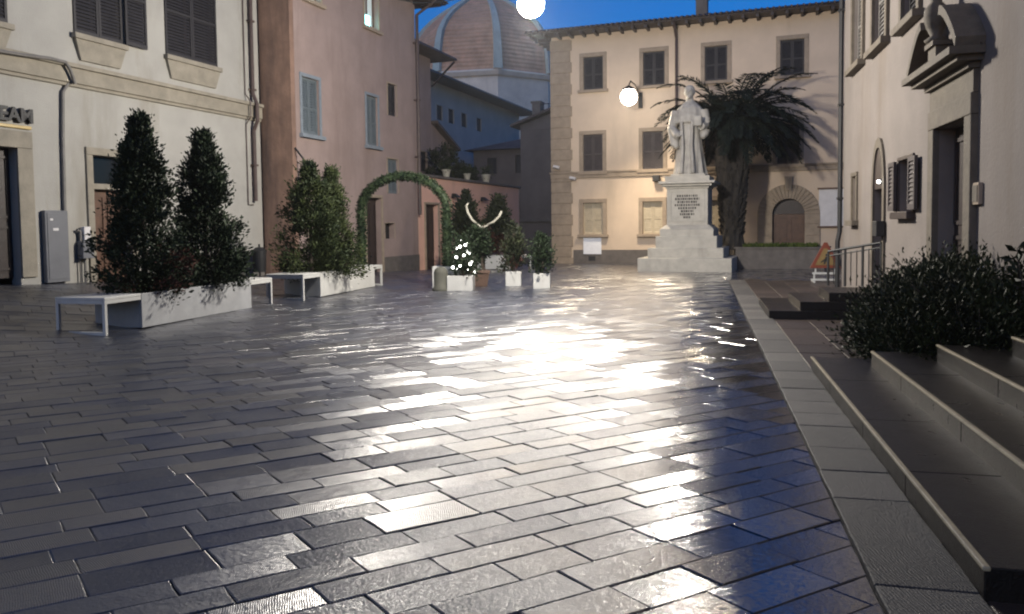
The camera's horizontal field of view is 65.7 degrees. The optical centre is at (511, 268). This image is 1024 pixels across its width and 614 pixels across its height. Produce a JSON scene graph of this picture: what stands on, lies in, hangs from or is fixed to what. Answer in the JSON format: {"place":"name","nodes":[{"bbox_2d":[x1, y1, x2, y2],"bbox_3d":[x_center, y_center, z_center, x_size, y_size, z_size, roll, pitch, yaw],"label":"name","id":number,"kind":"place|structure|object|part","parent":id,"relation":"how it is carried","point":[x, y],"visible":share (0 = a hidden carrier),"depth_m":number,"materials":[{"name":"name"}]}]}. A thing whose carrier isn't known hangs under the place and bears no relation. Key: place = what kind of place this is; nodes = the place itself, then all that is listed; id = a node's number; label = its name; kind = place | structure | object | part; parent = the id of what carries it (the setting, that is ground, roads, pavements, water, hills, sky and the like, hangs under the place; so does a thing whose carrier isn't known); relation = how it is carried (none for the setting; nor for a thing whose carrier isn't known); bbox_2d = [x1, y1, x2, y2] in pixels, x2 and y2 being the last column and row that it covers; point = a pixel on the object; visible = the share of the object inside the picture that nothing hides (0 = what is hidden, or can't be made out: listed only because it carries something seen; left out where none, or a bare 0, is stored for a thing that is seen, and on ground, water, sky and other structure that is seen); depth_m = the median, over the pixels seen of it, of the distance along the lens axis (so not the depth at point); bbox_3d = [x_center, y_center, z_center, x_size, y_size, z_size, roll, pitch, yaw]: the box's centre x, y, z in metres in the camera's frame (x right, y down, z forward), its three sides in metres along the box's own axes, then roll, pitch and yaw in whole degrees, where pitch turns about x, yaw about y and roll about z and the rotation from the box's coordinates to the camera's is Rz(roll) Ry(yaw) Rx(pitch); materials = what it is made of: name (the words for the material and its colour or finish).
{"place":"outdoors","nodes":[
{"label":"outdoors","id":0,"kind":"place"},
{"bbox_2d":[0,263,885,613],"bbox_3d":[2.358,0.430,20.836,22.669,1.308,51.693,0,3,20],"label":"piazza paving","id":1,"kind":"structure","parent":0,"point":[600,439],"depth_m":5.18,"materials":[{"name":"stone"}]},
{"bbox_2d":[0,0,264,284],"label":"white building","id":2,"kind":"structure","parent":1,"relation":"on","point":[80,78],"depth_m":16.80,"materials":[{"name":"white paint"}]},
{"bbox_2d":[0,0,14,47],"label":"window","id":3,"kind":"structure","parent":2,"relation":"in","point":[6,28],"depth_m":14.61,"materials":[{"name":"grey stone"}]},
{"bbox_2d":[0,105,33,129],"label":"shop sign","id":4,"kind":"object","parent":2,"relation":"attached to","point":[21,115],"visible":1,"depth_m":14.84,"materials":[{"name":"black metal"}]},
{"bbox_2d":[0,129,37,278],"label":"doorway","id":5,"kind":"structure","parent":2,"relation":"in","point":[20,140],"depth_m":14.97,"materials":[{"name":"grey stone"}]},
{"bbox_2d":[41,210,69,282],"bbox_3d":[-8.969,-0.433,15.623,0.111,1.410,0.511,0,3,20],"label":"utility cabinet","id":6,"kind":"object","parent":2,"relation":"attached to","point":[55,237],"visible":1,"depth_m":15.55,"materials":[{"name":"grey metal"}]},
{"bbox_3d":[-8.927,-0.438,15.607,0.011,1.300,0.431,0,3,20],"label":"door","id":7,"kind":"part","parent":6,"relation":"part of","materials":[{"name":"grey metal"}]},
{"bbox_2d":[76,227,94,282],"bbox_3d":[-8.717,-0.128,16.221,0.170,1.445,0.304,0,3,20],"label":"meter box","id":8,"kind":"object","parent":2,"relation":"attached to","point":[82,231],"visible":0.69,"depth_m":16.16,"materials":[{"name":"grey metal"}]},
{"bbox_2d":[71,0,147,68],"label":"window","id":9,"kind":"structure","parent":2,"relation":"in","point":[95,34],"depth_m":16.77,"materials":[{"name":"grey stone"}]},
{"bbox_2d":[84,147,138,281],"bbox_3d":[-8.636,-1.130,17.016,0.284,2.820,1.279,0,3,20],"label":"doorway","id":10,"kind":"structure","parent":2,"relation":"in","point":[97,169],"depth_m":16.83,"materials":[{"name":"grey stone"}]},
{"bbox_2d":[163,0,222,88],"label":"window","id":11,"kind":"structure","parent":2,"relation":"in","point":[189,55],"depth_m":19.13,"materials":[{"name":"grey stone"}]},
{"bbox_2d":[55,277,272,335],"bbox_3d":[-5.662,0.569,13.567,0.840,0.544,4.520,0,3,13],"label":"planter bench","id":12,"kind":"object","parent":1,"relation":"on","point":[135,310],"visible":0.79,"depth_m":12.43,"materials":[{"name":"white concrete"}]},
{"bbox_2d":[77,107,210,304],"bbox_3d":[-5.844,-0.977,12.650,1.859,3.160,1.897,0,3,20],"label":"laurel tree","id":13,"kind":"object","parent":12,"relation":"in","point":[139,168],"visible":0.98,"depth_m":12.39,"materials":[{"name":"green plant"}]},
{"bbox_2d":[135,255,220,292],"bbox_3d":[-5.634,0.172,13.508,1.079,0.797,2.796,-1,3,4],"label":"shrub","id":14,"kind":"object","parent":12,"relation":"in","point":[198,278],"visible":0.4,"depth_m":13.22,"materials":[{"name":"green plant"}]},
{"bbox_2d":[167,125,257,292],"bbox_3d":[-5.532,-0.966,14.162,1.820,3.158,1.732,-1,3,-10],"label":"laurel tree","id":15,"kind":"object","parent":12,"relation":"in","point":[203,174],"visible":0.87,"depth_m":14.01,"materials":[{"name":"green plant"}]},
{"bbox_2d":[252,244,266,275],"bbox_3d":[-6.640,-0.211,20.870,0.374,0.850,0.380,1,4,33],"label":"litter bin","id":16,"kind":"object","parent":1,"relation":"on","point":[259,260],"visible":0.87,"depth_m":20.73,"materials":[{"name":"black metal"}]},
{"bbox_2d":[266,265,382,300],"bbox_3d":[-4.215,0.284,18.402,0.860,0.544,4.150,0,3,13],"label":"planter bench","id":17,"kind":"object","parent":1,"relation":"on","point":[315,284],"visible":0.65,"depth_m":17.19,"materials":[{"name":"white paint"}]},
{"bbox_2d":[264,158,360,282],"bbox_3d":[-4.526,-1.066,17.573,2.013,2.751,1.952,-2,3,-28],"label":"laurel tree","id":18,"kind":"object","parent":17,"relation":"in","point":[307,214],"visible":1,"depth_m":17.25,"materials":[{"name":"green plant"}]},
{"bbox_2d":[305,163,367,278],"bbox_3d":[-4.227,-1.107,18.458,1.518,2.701,1.642,-4,4,-43],"label":"laurel tree","id":19,"kind":"object","parent":17,"relation":"in","point":[334,174],"visible":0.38,"depth_m":18.36,"materials":[{"name":"green plant"}]},
{"bbox_2d":[300,256,375,279],"bbox_3d":[-4.165,-0.024,18.044,2.181,0.747,1.054,0,3,10],"label":"shrub","id":20,"kind":"object","parent":17,"relation":"in","point":[359,270],"visible":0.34,"depth_m":17.91,"materials":[{"name":"green plant"}]},
{"bbox_2d":[256,0,448,274],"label":"pink building","id":21,"kind":"structure","parent":1,"relation":"on","point":[339,85],"depth_m":24.13,"materials":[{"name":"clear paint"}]},
{"bbox_2d":[299,71,325,140],"bbox_3d":[-5.699,-4.529,22.271,0.350,1.781,1.147,0,3,20],"label":"window","id":22,"kind":"structure","parent":21,"relation":"in","point":[308,94],"depth_m":22.30,"materials":[{"name":"grey glass"}]},
{"bbox_2d":[302,0,326,9],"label":"window","id":23,"kind":"structure","parent":21,"relation":"in","point":[320,5],"depth_m":22.37,"materials":[{"name":"brown stone"}]},
{"bbox_2d":[362,0,383,35],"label":"window","id":24,"kind":"structure","parent":21,"relation":"in","point":[368,15],"depth_m":25.54,"materials":[{"name":"brown stone"}]},
{"bbox_2d":[365,91,383,150],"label":"window","id":25,"kind":"structure","parent":21,"relation":"in","point":[370,102],"depth_m":25.51,"materials":[{"name":"grey wood"}]},
{"bbox_2d":[364,194,384,271],"bbox_3d":[-4.535,-0.880,25.623,0.284,2.985,1.175,0,3,20],"label":"doorway","id":26,"kind":"structure","parent":21,"relation":"in","point":[371,257],"depth_m":25.88,"materials":[{"name":"brown wood"}]},
{"bbox_2d":[384,222,394,238],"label":"window","id":27,"kind":"structure","parent":21,"relation":"in","point":[386,224],"depth_m":26.77,"materials":[{"name":"brown stone"}]},
{"bbox_2d":[387,81,397,116],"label":"window","id":28,"kind":"structure","parent":21,"relation":"in","point":[390,88],"depth_m":26.76,"materials":[{"name":"grey wood"}]},
{"bbox_2d":[387,157,398,193],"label":"window","id":29,"kind":"structure","parent":21,"relation":"in","point":[391,164],"depth_m":26.84,"materials":[{"name":"grey stone"}]},
{"bbox_2d":[415,41,457,173],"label":"narrow house","id":30,"kind":"structure","parent":1,"relation":"on","point":[428,54],"depth_m":33.92,"materials":[{"name":"brown paint"}]},
{"bbox_2d":[417,150,427,171],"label":"window","id":31,"kind":"structure","parent":30,"relation":"in","point":[423,166],"depth_m":33.92,"materials":[{"name":"brown stone"}]},
{"bbox_2d":[432,266,447,290],"bbox_3d":[-1.688,0.243,18.861,0.420,0.580,0.420,-1,3,0],"label":"stone bollard","id":32,"kind":"object","parent":1,"relation":"on","point":[440,277],"visible":0.94,"depth_m":18.72,"materials":[{"name":"beige stone"}]},
{"bbox_2d":[432,265,461,286],"bbox_3d":[-1.620,0.210,19.867,0.653,0.540,0.653,-1,3,3],"label":"cube planter","id":33,"kind":"object","parent":1,"relation":"on","point":[436,266],"visible":0.26,"depth_m":19.55,"materials":[{"name":"white paint"}]},
{"bbox_2d":[355,170,453,266],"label":"garland arch","id":34,"kind":"structure","parent":33,"relation":"on","point":[436,188],"depth_m":19.88,"materials":[{"name":"green plant"}]},
{"bbox_2d":[447,274,474,290],"bbox_3d":[-1.216,0.340,19.009,0.605,0.360,0.605,-1,3,3],"label":"cube planter","id":35,"kind":"object","parent":1,"relation":"on","point":[459,283],"visible":0.83,"depth_m":18.71,"materials":[{"name":"white paint"}]},
{"bbox_2d":[443,229,482,280],"bbox_3d":[-1.092,-0.306,18.970,0.995,1.263,0.945,1,3,25],"label":"fir","id":36,"kind":"object","parent":35,"relation":"in","point":[461,259],"visible":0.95,"depth_m":18.87,"materials":[{"name":"green plant"}]},
{"bbox_2d":[452,244,472,267],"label":"fairy lights","id":37,"kind":"object","parent":36,"relation":"attached to","point":[463,255],"visible":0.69,"depth_m":18.83,"materials":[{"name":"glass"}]},
{"bbox_2d":[418,174,520,269],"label":"terrace wall","id":38,"kind":"structure","parent":1,"relation":"on","point":[429,234],"depth_m":30.31,"materials":[{"name":"pink paint"}]},
{"bbox_2d":[424,202,440,269],"bbox_3d":[-3.064,-0.740,29.702,0.284,3.442,1.250,0,3,20],"label":"doorway","id":39,"kind":"structure","parent":38,"relation":"in","point":[428,209],"depth_m":29.89,"materials":[{"name":"brown wood"}]},
{"bbox_2d":[423,141,461,177],"bbox_3d":[-2.921,-4.480,33.623,1.747,1.787,2.111,-1,3,2],"label":"terrace shrub","id":40,"kind":"object","parent":38,"relation":"on","point":[435,157],"visible":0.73,"depth_m":33.36,"materials":[{"name":"green plant"}]},
{"bbox_2d":[431,120,460,174],"bbox_3d":[-5.357,-4.431,36.594,5.500,4.148,2.452,0,3,20],"label":"lean to","id":41,"kind":"object","parent":38,"relation":"on","point":[439,133],"visible":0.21,"depth_m":35.14,"materials":[{"name":"pink paint"}]},
{"bbox_2d":[436,158,456,176],"bbox_3d":[-2.646,-3.971,31.346,0.802,0.790,0.659,2,4,42],"label":"flower pot","id":42,"kind":"object","parent":38,"relation":"on","point":[445,172],"visible":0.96,"depth_m":31.20,"materials":[{"name":"white ceramic"}]},
{"bbox_2d":[449,160,480,180],"bbox_3d":[-2.193,-4.317,35.905,1.941,1.226,1.452,-4,4,-43],"label":"terrace shrub","id":43,"kind":"object","parent":38,"relation":"on","point":[473,174],"visible":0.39,"depth_m":35.76,"materials":[{"name":"green plant"}]},
{"bbox_2d":[459,164,474,179],"bbox_3d":[-1.878,-4.029,33.254,0.698,0.688,0.636,-1,3,0],"label":"flower pot","id":44,"kind":"object","parent":38,"relation":"on","point":[466,174],"visible":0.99,"depth_m":33.18,"materials":[{"name":"white ceramic"}]},
{"bbox_2d":[476,160,495,181],"bbox_3d":[-1.168,-4.300,35.225,0.851,1.006,0.787,-4,4,-45],"label":"flower pot","id":45,"kind":"object","parent":38,"relation":"on","point":[486,177],"visible":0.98,"depth_m":35.15,"materials":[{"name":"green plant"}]},
{"bbox_2d":[467,269,489,286],"bbox_3d":[-0.861,0.249,20.190,0.540,0.410,0.540,-1,3,-11],"label":"terracotta planter","id":46,"kind":"object","parent":1,"relation":"on","point":[483,281],"visible":0.48,"depth_m":19.98,"materials":[{"name":"ceramic"}]},
{"bbox_2d":[462,203,502,269],"bbox_3d":[-0.825,-0.782,20.098,1.199,1.783,1.014,-1,3,0],"label":"topiary deer","id":47,"kind":"object","parent":46,"relation":"on","point":[482,244],"visible":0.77,"depth_m":20.04},
{"bbox_2d":[430,69,531,167],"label":"grey house","id":48,"kind":"structure","parent":1,"relation":"on","point":[467,116],"depth_m":53.17,"materials":[{"name":"paint"}]},
{"bbox_2d":[436,103,442,120],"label":"window","id":49,"kind":"structure","parent":48,"relation":"in","point":[438,114],"depth_m":48.90,"materials":[{"name":"grey paint"}]},
{"bbox_2d":[448,107,454,123],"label":"window","id":50,"kind":"structure","parent":48,"relation":"in","point":[450,112],"depth_m":50.48,"materials":[{"name":"grey paint"}]},
{"bbox_2d":[461,111,466,127],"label":"window","id":51,"kind":"structure","parent":48,"relation":"in","point":[463,119],"depth_m":52.45,"materials":[{"name":"grey paint"}]},
{"bbox_2d":[476,116,481,131],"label":"window","id":52,"kind":"structure","parent":48,"relation":"in","point":[477,120],"depth_m":54.86,"materials":[{"name":"grey paint"}]},
{"bbox_2d":[419,0,550,138],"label":"church dome","id":53,"kind":"structure","parent":1,"relation":"on","point":[490,46],"depth_m":109.57,"materials":[{"name":"ceramic"}]},
{"bbox_2d":[454,254,530,268],"bbox_3d":[-0.699,-0.220,28.174,2.750,0.504,0.700,-1,3,-1],"label":"planter bench","id":54,"kind":"object","parent":1,"relation":"on","point":[493,259],"visible":0.11,"depth_m":27.83,"materials":[{"name":"white paint"}]},
{"bbox_2d":[438,188,484,252],"bbox_3d":[-1.636,-1.597,28.119,1.688,2.525,1.769,-3,4,-37],"label":"laurel tree","id":55,"kind":"object","parent":54,"relation":"on","point":[460,220],"visible":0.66,"depth_m":27.81,"materials":[{"name":"green plant"}]},
{"bbox_2d":[479,192,523,254],"bbox_3d":[-0.482,-1.526,28.041,1.848,2.364,1.805,0,3,18],"label":"laurel tree","id":56,"kind":"object","parent":54,"relation":"on","point":[497,204],"visible":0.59,"depth_m":27.87,"materials":[{"name":"green plant"}]},
{"bbox_2d":[464,139,521,262],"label":"dark house","id":57,"kind":"structure","parent":1,"relation":"on","point":[504,159],"depth_m":49.16,"materials":[{"name":"paint"}]},
{"bbox_2d":[486,156,497,173],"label":"window","id":58,"kind":"structure","parent":57,"relation":"in","point":[492,161],"depth_m":49.42,"materials":[{"name":"paint"}]},
{"bbox_2d":[514,154,520,172],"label":"window","id":59,"kind":"structure","parent":57,"relation":"in","point":[517,168],"depth_m":48.84,"materials":[{"name":"paint"}]},
{"bbox_2d":[505,271,521,285],"bbox_3d":[0.041,0.257,20.219,0.388,0.370,0.388,-1,3,3],"label":"cube planter","id":60,"kind":"object","parent":1,"relation":"on","point":[514,278],"visible":0.98,"depth_m":20.03,"materials":[{"name":"white paint"}]},
{"bbox_2d":[496,219,530,273],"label":"fir","id":61,"kind":"object","parent":60,"relation":"in","point":[514,250],"visible":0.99,"depth_m":20.09,"materials":[{"name":"green plant"}]},
{"bbox_2d":[510,101,551,263],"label":"dark house","id":62,"kind":"structure","parent":1,"relation":"on","point":[534,128],"depth_m":45.04,"materials":[{"name":"paint"}]},
{"bbox_2d":[533,273,549,288],"bbox_3d":[0.724,0.297,19.287,0.401,0.370,0.400,-1,3,3],"label":"cube planter","id":63,"kind":"object","parent":1,"relation":"on","point":[541,280],"visible":0.94,"depth_m":19.09,"materials":[{"name":"white paint"}]},
{"bbox_2d":[525,230,557,274],"bbox_3d":[0.693,-0.346,19.278,0.895,1.175,0.884,2,4,39],"label":"shrub","id":64,"kind":"object","parent":63,"relation":"in","point":[542,258],"visible":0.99,"depth_m":19.14,"materials":[{"name":"green plant"}]},
{"bbox_2d":[524,0,844,264],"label":"cream building","id":65,"kind":"structure","parent":1,"relation":"on","point":[607,147],"depth_m":30.31,"materials":[{"name":"beige paint"}]},
{"bbox_2d":[583,238,600,253],"bbox_3d":[3.187,-0.887,31.477,0.730,0.644,0.023,0,3,20],"label":"blank poster","id":66,"kind":"object","parent":65,"relation":"attached to","point":[591,245],"visible":1,"depth_m":31.47,"materials":[{"name":"white paper"}]},
{"bbox_2d":[577,130,607,174],"bbox_3d":[3.204,-4.569,31.373,1.214,1.721,0.350,0,3,20],"label":"window","id":67,"kind":"structure","parent":65,"relation":"in","point":[593,147],"depth_m":31.36,"materials":[{"name":"grey stone"}]},
{"bbox_2d":[578,51,607,93],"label":"window","id":68,"kind":"structure","parent":65,"relation":"in","point":[595,68],"depth_m":31.18,"materials":[{"name":"grey stone"}]},
{"bbox_2d":[577,198,608,236],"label":"window","id":69,"kind":"structure","parent":65,"relation":"in","point":[595,210],"depth_m":31.51,"materials":[{"name":"brown stone"}]},
{"bbox_2d":[621,80,642,107],"bbox_3d":[4.524,-6.377,29.394,0.600,0.945,2.498,0,3,20],"label":"wall street lamp","id":70,"kind":"object","parent":65,"relation":"attached to","point":[628,95],"visible":1,"depth_m":28.37,"materials":[{"name":"white glass"}]},
{"bbox_2d":[637,197,666,236],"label":"window","id":71,"kind":"structure","parent":65,"relation":"in","point":[652,215],"depth_m":30.72,"materials":[{"name":"brown stone"}]},
{"bbox_2d":[637,127,667,172],"bbox_3d":[5.433,-4.553,30.557,1.206,1.721,0.350,0,3,20],"label":"window","id":72,"kind":"structure","parent":65,"relation":"in","point":[651,147],"depth_m":30.55,"materials":[{"name":"brown stone"}]},
{"bbox_2d":[637,46,669,88],"bbox_3d":[5.441,-7.668,30.378,1.238,1.546,0.350,0,3,20],"label":"window","id":73,"kind":"structure","parent":65,"relation":"in","point":[656,64],"depth_m":30.36,"materials":[{"name":"wood"}]},
{"bbox_2d":[652,175,659,181],"bbox_3d":[5.517,-3.439,30.345,0.260,0.240,0.250,0,3,20],"label":"security camera","id":74,"kind":"object","parent":65,"relation":"attached to","point":[655,178],"visible":0.88,"depth_m":30.24,"materials":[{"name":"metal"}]},
{"bbox_2d":[703,139,715,169],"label":"window","id":75,"kind":"structure","parent":65,"relation":"in","point":[711,166],"depth_m":29.82,"materials":[{"name":"brown stone"}]},
{"bbox_2d":[700,40,732,84],"bbox_3d":[7.608,-7.653,29.586,1.227,1.546,0.350,0,3,20],"label":"window","id":76,"kind":"structure","parent":65,"relation":"in","point":[716,60],"depth_m":29.57,"materials":[{"name":"brown stone"}]},
{"bbox_2d":[712,196,720,234],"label":"window","id":77,"kind":"structure","parent":65,"relation":"in","point":[715,216],"depth_m":29.91,"materials":[{"name":"brown stone"}]},
{"bbox_2d":[771,119,805,167],"bbox_3d":[10.053,-4.520,28.870,1.180,1.721,0.350,0,3,20],"label":"window","id":78,"kind":"structure","parent":65,"relation":"in","point":[794,160],"depth_m":28.85,"materials":[{"name":"brown stone"}]},
{"bbox_2d":[757,176,819,243],"bbox_3d":[10.108,-1.544,29.024,2.158,3.604,0.360,0,3,20],"label":"doorway","id":79,"kind":"structure","parent":65,"relation":"in","point":[788,221],"depth_m":29.06,"materials":[{"name":"brown stone"}]},
{"bbox_2d":[774,33,809,79],"bbox_3d":[10.122,-7.635,28.667,1.237,1.546,0.350,0,3,20],"label":"window","id":80,"kind":"structure","parent":65,"relation":"in","point":[795,53],"depth_m":28.64,"materials":[{"name":"brown stone"}]},
{"bbox_2d":[817,187,842,227],"bbox_3d":[11.426,-2.175,28.387,0.935,1.432,0.097,0,3,20],"label":"notice board","id":81,"kind":"object","parent":65,"relation":"attached to","point":[828,206],"visible":0.64,"depth_m":28.42,"materials":[{"name":"white paper"}]},
{"bbox_2d":[637,85,736,271],"bbox_3d":[5.927,-2.938,26.461,2.960,6.255,2.960,0,3,20],"label":"statue monument","id":82,"kind":"object","parent":1,"relation":"on","point":[689,239],"visible":1,"depth_m":25.84,"materials":[{"name":"stone"}]},
{"bbox_2d":[733,246,830,268],"bbox_3d":[8.980,-0.337,27.116,3.438,0.820,2.038,1,3,29],"label":"raised bed","id":83,"kind":"object","parent":1,"relation":"on","point":[776,257],"visible":0.6,"depth_m":26.31,"materials":[{"name":"stone"}]},
{"bbox_2d":[649,66,818,249],"bbox_3d":[7.656,-3.811,27.299,5.582,6.329,5.453,-1,3,0],"label":"palm tree","id":84,"kind":"object","parent":83,"relation":"on","point":[736,124],"visible":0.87,"depth_m":26.76,"materials":[{"name":"green plant"}]},
{"bbox_2d":[742,241,820,246],"bbox_3d":[9.085,-0.790,27.125,2.752,0.281,1.717,1,3,23],"label":"ground cover","id":85,"kind":"object","parent":83,"relation":"on","point":[792,244],"visible":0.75,"depth_m":26.59,"materials":[{"name":"green plant"}]},
{"bbox_2d":[729,280,994,613],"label":"kerb strip","id":86,"kind":"object","parent":1,"relation":"on","point":[910,565],"visible":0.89,"depth_m":4.22,"materials":[{"name":"stone"}]},
{"bbox_2d":[835,0,1023,346],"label":"church building","id":87,"kind":"structure","parent":1,"relation":"on","point":[933,104],"depth_m":10.21,"materials":[{"name":"paint"}]},
{"bbox_2d":[401,0,452,2],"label":"span cable","id":88,"kind":"object","parent":87,"relation":"attached to","point":[427,2],"visible":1,"depth_m":20.61,"materials":[{"name":"black metal"}]},
{"bbox_2d":[517,0,543,17],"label":"hanging street lamp","id":89,"kind":"object","parent":88,"relation":"hanging from","point":[530,8],"visible":1,"depth_m":15.19,"materials":[{"name":"white glass"}]},
{"bbox_2d":[845,171,857,225],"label":"window","id":90,"kind":"structure","parent":87,"relation":"in","point":[851,222],"depth_m":15.50,"materials":[{"name":"stone"}]},
{"bbox_2d":[844,0,865,76],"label":"window","id":91,"kind":"structure","parent":87,"relation":"in","point":[856,65],"depth_m":15.68,"materials":[{"name":"stone"}]},
{"bbox_2d":[863,0,889,59],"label":"window","id":92,"kind":"structure","parent":87,"relation":"in","point":[875,47],"depth_m":13.67,"materials":[{"name":"stone"}]},
{"bbox_2d":[870,138,885,283],"bbox_3d":[6.384,-0.968,13.583,0.260,2.519,1.023,0,3,13],"label":"doorway","id":93,"kind":"structure","parent":87,"relation":"in","point":[878,161],"depth_m":13.61,"materials":[{"name":"stone"}]},
{"bbox_2d":[872,221,884,235],"bbox_3d":[6.112,-0.665,13.243,0.144,0.255,0.320,0,3,13],"label":"letter box","id":94,"kind":"object","parent":87,"relation":"attached to","point":[878,228],"visible":1,"depth_m":13.10,"materials":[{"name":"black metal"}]},
{"bbox_2d":[887,153,917,218],"bbox_3d":[5.914,-1.206,11.778,0.350,0.940,1.623,0,3,13],"label":"window","id":95,"kind":"structure","parent":87,"relation":"in","point":[912,159],"depth_m":11.59,"materials":[{"name":"grey wood"}]},
{"bbox_2d":[891,0,923,36],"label":"window","id":96,"kind":"structure","parent":87,"relation":"in","point":[905,22],"depth_m":11.53,"materials":[{"name":"stone"}]},
{"bbox_2d":[926,92,978,263],"bbox_3d":[5.406,-0.737,9.581,0.314,2.499,1.719,0,3,13],"label":"doorway","id":97,"kind":"structure","parent":87,"relation":"in","point":[966,108],"depth_m":9.82,"materials":[{"name":"stone"}]},
{"bbox_2d":[972,182,982,204],"bbox_3d":[5.081,-0.817,8.668,0.056,0.242,0.200,0,3,13],"label":"wall plaque","id":98,"kind":"object","parent":87,"relation":"attached to","point":[977,193],"depth_m":8.60,"materials":[{"name":"brown stone"}]},
{"bbox_2d":[414,0,836,31],"label":"sky","id":99,"kind":"structure","parent":0,"point":[554,14],"materials":[{"name":"blue"}]},
{"bbox_2d":[744,279,1023,613],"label":"side pavement","id":100,"kind":"structure","parent":0,"point":[807,339],"depth_m":11.09,"materials":[{"name":"stone"}]},
{"bbox_2d":[759,287,876,319],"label":"stone steps","id":101,"kind":"structure","parent":100,"relation":"on","point":[824,303],"depth_m":12.40,"materials":[{"name":"grey stone"}]},
{"bbox_2d":[827,242,881,286],"bbox_3d":[5.868,-0.074,13.624,0.044,0.782,0.985,-3,4,-37],"label":"iron railing","id":102,"kind":"object","parent":101,"relation":"on","point":[845,249],"visible":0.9,"depth_m":13.58,"materials":[{"name":"grey metal"}]},
{"bbox_2d":[810,242,840,282],"bbox_3d":[7.890,-0.153,19.991,0.737,1.004,0.550,0,3,14],"label":"road work sign","id":103,"kind":"object","parent":100,"relation":"on","point":[820,260],"visible":0.79,"depth_m":19.95,"materials":[{"name":"yellow metal"}]},
{"bbox_2d":[811,337,1023,603],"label":"stone steps","id":104,"kind":"structure","parent":100,"relation":"on","point":[942,436],"depth_m":4.83,"materials":[{"name":"grey stone"}]},
{"bbox_2d":[816,237,1023,360],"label":"evergreen bush","id":105,"kind":"object","parent":100,"relation":"on","point":[925,305],"visible":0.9,"depth_m":7.63,"materials":[{"name":"green plant"}]}
]}

